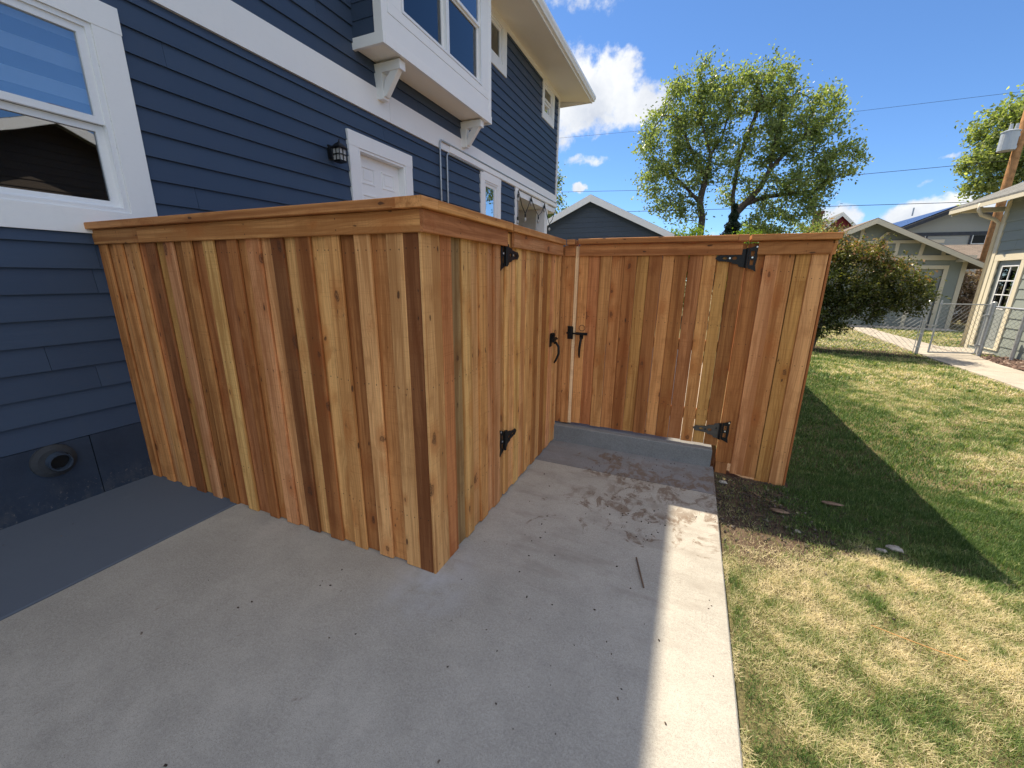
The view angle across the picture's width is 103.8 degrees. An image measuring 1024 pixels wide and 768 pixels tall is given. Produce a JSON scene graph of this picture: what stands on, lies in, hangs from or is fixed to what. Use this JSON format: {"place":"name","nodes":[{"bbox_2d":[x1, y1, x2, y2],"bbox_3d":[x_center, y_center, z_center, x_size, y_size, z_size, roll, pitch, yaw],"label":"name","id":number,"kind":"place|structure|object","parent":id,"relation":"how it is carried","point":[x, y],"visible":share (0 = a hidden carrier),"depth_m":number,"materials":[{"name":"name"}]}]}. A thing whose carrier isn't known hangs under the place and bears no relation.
{"place":"outdoors","nodes":[
{"label":"outdoors","id":0,"kind":"place"},
{"bbox_2d":[544,0,1023,280],"label":"sky","id":1,"kind":"structure","parent":0,"point":[887,53],"materials":[{"name":"blue"}]},
{"bbox_2d":[607,283,1023,767],"bbox_3d":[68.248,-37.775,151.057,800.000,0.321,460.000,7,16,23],"label":"lawn ground","id":2,"kind":"structure","parent":0,"point":[740,691],"depth_m":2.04,"materials":[{"name":"green plant"}]},
{"bbox_2d":[0,0,595,529],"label":"blue house","id":3,"kind":"structure","parent":2,"relation":"on","point":[126,108],"depth_m":3.08,"materials":[{"name":"blue paint"}]},
{"bbox_2d":[0,0,157,232],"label":"window","id":4,"kind":"structure","parent":3,"relation":"in","point":[64,114],"depth_m":2.52,"materials":[{"name":"white plastic"}]},
{"bbox_2d":[327,139,347,163],"bbox_3d":[-1.832,-2.446,4.218,0.181,0.222,0.129,7,16,23],"label":"wall lantern","id":5,"kind":"object","parent":3,"relation":"attached to","point":[337,152],"depth_m":4.19,"materials":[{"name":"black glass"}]},
{"bbox_2d":[345,128,413,199],"bbox_3d":[-1.679,-1.671,5.262,0.211,2.616,1.134,7,16,23],"label":"door","id":6,"kind":"structure","parent":3,"relation":"in","point":[377,169],"depth_m":4.93,"materials":[{"name":"white paint"}]},
{"bbox_2d":[350,0,491,125],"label":"bay window","id":7,"kind":"structure","parent":3,"relation":"in","point":[381,32],"depth_m":4.92,"materials":[{"name":"paint"}]},
{"bbox_2d":[401,0,448,54],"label":"window","id":8,"kind":"structure","parent":3,"relation":"in","point":[430,16],"depth_m":4.94,"materials":[{"name":"white plastic"}]},
{"bbox_2d":[447,0,481,85],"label":"window","id":9,"kind":"structure","parent":3,"relation":"in","point":[464,16],"depth_m":5.65,"materials":[{"name":"white plastic"}]},
{"bbox_2d":[479,170,500,218],"bbox_3d":[-0.438,-3.183,7.645,0.112,1.437,0.840,7,16,23],"label":"window","id":10,"kind":"structure","parent":3,"relation":"in","point":[490,185],"depth_m":7.55,"materials":[{"name":"white plastic"}]},
{"bbox_2d":[491,10,506,77],"bbox_3d":[-0.333,-6.010,7.060,0.112,0.742,0.960,7,16,23],"label":"window","id":11,"kind":"structure","parent":3,"relation":"in","point":[498,31],"depth_m":7.21,"materials":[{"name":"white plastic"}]},
{"bbox_2d":[516,190,555,230],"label":"string lights","id":12,"kind":"object","parent":3,"relation":"attached to","point":[530,203],"visible":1,"depth_m":9.20,"materials":[{"name":"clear glass"}]},
{"bbox_2d":[541,79,554,128],"bbox_3d":[0.837,-6.681,9.644,0.112,0.752,0.870,7,16,23],"label":"window","id":13,"kind":"structure","parent":3,"relation":"in","point":[548,111],"depth_m":9.66,"materials":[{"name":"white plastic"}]},
{"bbox_2d":[0,459,742,767],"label":"patio slab","id":14,"kind":"structure","parent":2,"relation":"on","point":[272,675],"depth_m":1.69,"materials":[{"name":"concrete"}]},
{"bbox_2d":[0,475,236,620],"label":"painted patio strip","id":15,"kind":"object","parent":14,"relation":"on","point":[45,556],"depth_m":2.41,"materials":[{"name":"concrete"}]},
{"bbox_2d":[84,195,512,573],"bbox_3d":[-1.399,-0.118,2.729,2.652,1.828,0.907,7,16,23],"label":"wooden fence","id":16,"kind":"object","parent":14,"relation":"on","point":[334,369],"visible":1,"depth_m":2.20,"materials":[{"name":"brown wood"}]},
{"bbox_2d":[500,224,565,493],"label":"fence gate","id":17,"kind":"structure","parent":16,"relation":"attached to","point":[531,264],"depth_m":3.00,"materials":[{"name":"brown wood"}]},
{"bbox_2d":[2,458,715,766],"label":"mud crumbs","id":18,"kind":"object","parent":14,"relation":"on","point":[438,761],"visible":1,"depth_m":2.03,"materials":[{"name":"brown soil"}]},
{"bbox_2d":[636,557,644,587],"bbox_3d":[0.682,1.000,2.142,0.010,0.009,0.229,3,15,7],"label":"twig","id":19,"kind":"object","parent":14,"relation":"on","point":[640,572],"visible":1,"depth_m":2.13,"materials":[{"name":"brown wood"}]},
{"bbox_2d":[547,162,568,218],"bbox_3d":[2.943,-9.100,24.470,3.359,8.662,2.740,7,16,23],"label":"backyard tree","id":20,"kind":"object","parent":2,"relation":"on","point":[558,199],"visible":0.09,"depth_m":23.97,"materials":[{"name":"green plant"}]},
{"bbox_2d":[547,194,674,316],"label":"blue garage","id":21,"kind":"structure","parent":2,"relation":"on","point":[590,216],"depth_m":16.15,"materials":[{"name":"grey paint"}]},
{"bbox_2d":[535,440,715,494],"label":"gate apron slab","id":22,"kind":"structure","parent":2,"relation":"on","point":[698,478],"depth_m":3.37,"materials":[{"name":"concrete"}]},
{"bbox_2d":[502,421,711,466],"bbox_3d":[-0.087,0.412,4.197,3.900,0.276,0.220,7,16,23],"label":"curb step","id":23,"kind":"object","parent":22,"relation":"on","point":[673,449],"visible":0.21,"depth_m":3.58,"materials":[{"name":"concrete"}]},
{"bbox_2d":[555,239,579,422],"bbox_3d":[0.483,-0.439,3.684,0.206,1.658,0.180,7,16,23],"label":"wooden fence","id":24,"kind":"object","parent":23,"relation":"on","point":[568,303],"visible":0.86,"depth_m":3.64,"materials":[{"name":"brown wood"}]},
{"bbox_2d":[580,346,704,436],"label":"back walk slab","id":25,"kind":"structure","parent":2,"relation":"on","point":[672,392],"depth_m":5.47,"materials":[{"name":"concrete"}]},
{"bbox_2d":[625,45,755,235],"bbox_3d":[10.169,-11.672,24.003,6.918,14.124,4.388,7,16,23],"label":"deciduous tree","id":26,"kind":"object","parent":2,"relation":"on","point":[681,145],"visible":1,"depth_m":22.92,"materials":[{"name":"green plant"}]},
{"bbox_2d":[670,221,711,305],"bbox_3d":[7.416,-4.864,17.521,2.545,4.166,2.758,7,16,23],"label":"garden shrub","id":27,"kind":"object","parent":2,"relation":"on","point":[696,229],"visible":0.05,"depth_m":16.74,"materials":[{"name":"green plant"}]},
{"bbox_2d":[712,203,741,310],"bbox_3d":[11.015,-6.255,20.350,2.834,5.476,2.765,7,16,23],"label":"conifer","id":28,"kind":"object","parent":2,"relation":"on","point":[733,222],"visible":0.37,"depth_m":19.85,"materials":[{"name":"green plant"}]},
{"bbox_2d":[724,221,761,289],"bbox_3d":[10.002,-4.793,17.340,2.415,4.256,2.519,7,16,23],"label":"garden shrub","id":29,"kind":"object","parent":2,"relation":"on","point":[745,231],"visible":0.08,"depth_m":16.76,"materials":[{"name":"green plant"}]},
{"bbox_2d":[714,232,843,485],"bbox_3d":[3.344,-0.914,6.105,0.538,1.931,6.986,7,16,23],"label":"wooden fence","id":30,"kind":"object","parent":2,"relation":"on","point":[783,287],"visible":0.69,"depth_m":3.04,"materials":[{"name":"brown wood"}]},
{"bbox_2d":[566,234,758,445],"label":"fence gate","id":31,"kind":"structure","parent":30,"relation":"attached to","point":[620,264],"depth_m":3.34,"materials":[{"name":"brown wood"}]},
{"bbox_2d":[771,508,789,513],"bbox_3d":[1.889,0.897,2.830,0.119,0.019,0.057,7,16,23],"label":"wood chip","id":32,"kind":"object","parent":2,"relation":"on","point":[779,511],"visible":1,"depth_m":2.82,"materials":[{"name":"brown wood"}]},
{"bbox_2d":[707,39,874,234],"bbox_3d":[14.925,-11.121,22.554,8.282,13.908,4.644,7,16,23],"label":"deciduous tree","id":33,"kind":"object","parent":2,"relation":"on","point":[775,129],"visible":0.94,"depth_m":21.51,"materials":[{"name":"green plant"}]},
{"bbox_2d":[772,214,829,233],"bbox_3d":[17.632,-7.786,25.511,3.504,5.921,3.062,11,18,34],"label":"hedge tree","id":34,"kind":"object","parent":2,"relation":"on","point":[805,229],"visible":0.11,"depth_m":24.50,"materials":[{"name":"green plant"}]},
{"bbox_2d":[795,214,853,232],"bbox_3d":[20.247,-8.071,26.445,3.459,6.049,2.700,7,16,23],"label":"hedge tree","id":35,"kind":"object","parent":2,"relation":"on","point":[826,222],"visible":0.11,"depth_m":25.76,"materials":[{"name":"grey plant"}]},
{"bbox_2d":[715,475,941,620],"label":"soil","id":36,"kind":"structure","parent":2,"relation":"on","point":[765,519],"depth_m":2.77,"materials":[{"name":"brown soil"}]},
{"bbox_2d":[821,501,843,505],"bbox_3d":[2.329,0.868,2.919,0.140,0.019,0.043,7,16,23],"label":"wood chip","id":37,"kind":"object","parent":2,"relation":"on","point":[831,503],"visible":1,"depth_m":2.91,"materials":[{"name":"brown wood"}]},
{"bbox_2d":[810,211,855,231],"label":"red house","id":38,"kind":"structure","parent":2,"relation":"on","point":[844,218],"depth_m":30.75,"materials":[{"name":"paint"}]},
{"bbox_2d":[812,346,926,359],"bbox_3d":[7.390,-0.844,9.838,4.065,0.032,1.597,8,17,26],"label":"shrub bed","id":39,"kind":"object","parent":2,"relation":"on","point":[853,351],"visible":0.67,"depth_m":9.50,"materials":[{"name":"green plant"}]},
{"bbox_2d":[808,218,950,348],"bbox_3d":[7.707,-2.275,9.398,3.460,3.049,1.979,7,16,23],"label":"leaning shrub","id":40,"kind":"object","parent":39,"relation":"on","point":[876,289],"visible":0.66,"depth_m":8.94,"materials":[{"name":"green plant"}]},
{"bbox_2d":[817,301,931,353],"bbox_3d":[7.604,-1.437,10.030,4.122,1.415,0.086,7,16,23],"label":"chain link fence","id":41,"kind":"object","parent":2,"relation":"on","point":[921,334],"visible":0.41,"depth_m":9.38,"materials":[{"name":"metal"}]},
{"bbox_2d":[875,548,887,553],"bbox_3d":[2.223,1.002,2.413,0.058,0.028,0.040,7,16,23],"label":"stone","id":42,"kind":"object","parent":2,"relation":"on","point":[883,550],"visible":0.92,"depth_m":2.41,"materials":[{"name":"grey stone"}]},
{"bbox_2d":[885,545,903,552],"bbox_3d":[2.317,0.995,2.440,0.088,0.033,0.065,7,16,23],"label":"stone","id":43,"kind":"object","parent":2,"relation":"on","point":[895,548],"visible":0.98,"depth_m":2.42,"materials":[{"name":"grey stone"}]},
{"bbox_2d":[820,218,983,328],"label":"sage garage","id":44,"kind":"structure","parent":2,"relation":"on","point":[950,265],"depth_m":15.95,"materials":[{"name":"paint"}]},
{"bbox_2d":[899,265,949,327],"bbox_3d":[16.576,-3.509,16.197,1.020,2.440,0.118,7,16,23],"label":"door","id":45,"kind":"structure","parent":44,"relation":"in","point":[940,268],"depth_m":16.04,"materials":[{"name":"beige paint"}]},
{"bbox_2d":[871,625,967,661],"bbox_3d":[1.763,1.125,1.747,0.306,0.008,0.013,11,18,33],"label":"string","id":46,"kind":"object","parent":2,"relation":"on","point":[919,643],"visible":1,"depth_m":1.74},
{"bbox_2d":[846,324,1023,391],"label":"garden walk","id":47,"kind":"structure","parent":2,"relation":"on","point":[981,367],"depth_m":8.83,"materials":[{"name":"concrete"}]},
{"bbox_2d":[892,204,1003,244],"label":"grey house","id":48,"kind":"structure","parent":2,"relation":"on","point":[965,228],"depth_m":26.82,"materials":[{"name":"paint"}]},
{"bbox_2d":[968,235,986,244],"bbox_3d":[30.703,-9.459,26.447,0.900,0.670,0.049,7,16,23],"label":"window","id":49,"kind":"structure","parent":48,"relation":"in","point":[974,239],"depth_m":26.47,"materials":[{"name":"glass"}]},
{"bbox_2d":[944,244,983,315],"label":"brown roof house","id":50,"kind":"structure","parent":2,"relation":"on","point":[971,250],"depth_m":22.50,"materials":[{"name":"grey paint"}]},
{"bbox_2d":[951,269,982,325],"bbox_3d":[18.509,-3.629,16.658,1.973,2.524,1.936,-4,16,-16],"label":"dry shrub","id":51,"kind":"object","parent":2,"relation":"on","point":[968,288],"visible":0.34,"depth_m":16.40,"materials":[{"name":"brown plant"}]},
{"bbox_2d":[943,83,1023,205],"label":"deciduous tree","id":52,"kind":"object","parent":2,"relation":"on","point":[1001,118],"visible":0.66,"depth_m":21.16,"materials":[{"name":"green plant"}]},
{"bbox_2d":[949,182,1023,359],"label":"sage house","id":53,"kind":"structure","parent":2,"relation":"on","point":[1001,281],"depth_m":9.46,"materials":[{"name":"paint"}]},
{"bbox_2d":[969,253,1023,350],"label":"door","id":54,"kind":"structure","parent":53,"relation":"in","point":[1008,279],"depth_m":9.45,"materials":[{"name":"beige paint"}]},
{"bbox_2d":[963,111,1023,321],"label":"utility pole","id":55,"kind":"object","parent":2,"relation":"on","point":[1011,168],"visible":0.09,"depth_m":17.28,"materials":[{"name":"brown wood"}]},
{"bbox_2d":[575,160,1008,191],"bbox_3d":[-2.410,-12.831,27.079,51.801,1.021,0.020,7,16,23],"label":"power line","id":56,"kind":"object","parent":55,"relation":"attached to","point":[795,179],"visible":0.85,"depth_m":20.03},
{"bbox_2d":[564,91,1023,137],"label":"power line","id":57,"kind":"object","parent":55,"relation":"attached to","point":[802,116],"visible":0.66,"depth_m":19.37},
{"bbox_2d":[627,202,963,211],"bbox_3d":[-2.425,-11.555,27.419,51.800,1.265,0.024,7,16,23],"label":"power line","id":58,"kind":"object","parent":55,"relation":"attached to","point":[813,206],"visible":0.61,"depth_m":20.11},
{"bbox_2d":[996,123,1021,152],"bbox_3d":[20.993,-10.389,16.942,0.610,1.010,0.580,7,16,23],"label":"transformer","id":59,"kind":"object","parent":55,"relation":"attached to","point":[1008,139],"visible":1,"depth_m":16.82,"materials":[{"name":"paint"}]},
{"bbox_2d":[976,301,1023,359],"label":"chain link fence","id":60,"kind":"object","parent":2,"relation":"on","point":[987,326],"visible":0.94,"depth_m":8.86,"materials":[{"name":"metal"}]},
{"bbox_2d":[925,300,990,353],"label":"chain link gate","id":61,"kind":"structure","parent":60,"relation":"attached to","point":[980,334],"depth_m":9.14,"materials":[{"name":"metal"}]},
{"bbox_2d":[980,355,1023,370],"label":"mulch","id":62,"kind":"object","parent":2,"relation":"on","point":[1017,364],"visible":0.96,"depth_m":8.36,"materials":[{"name":"brown wood"}]}
]}

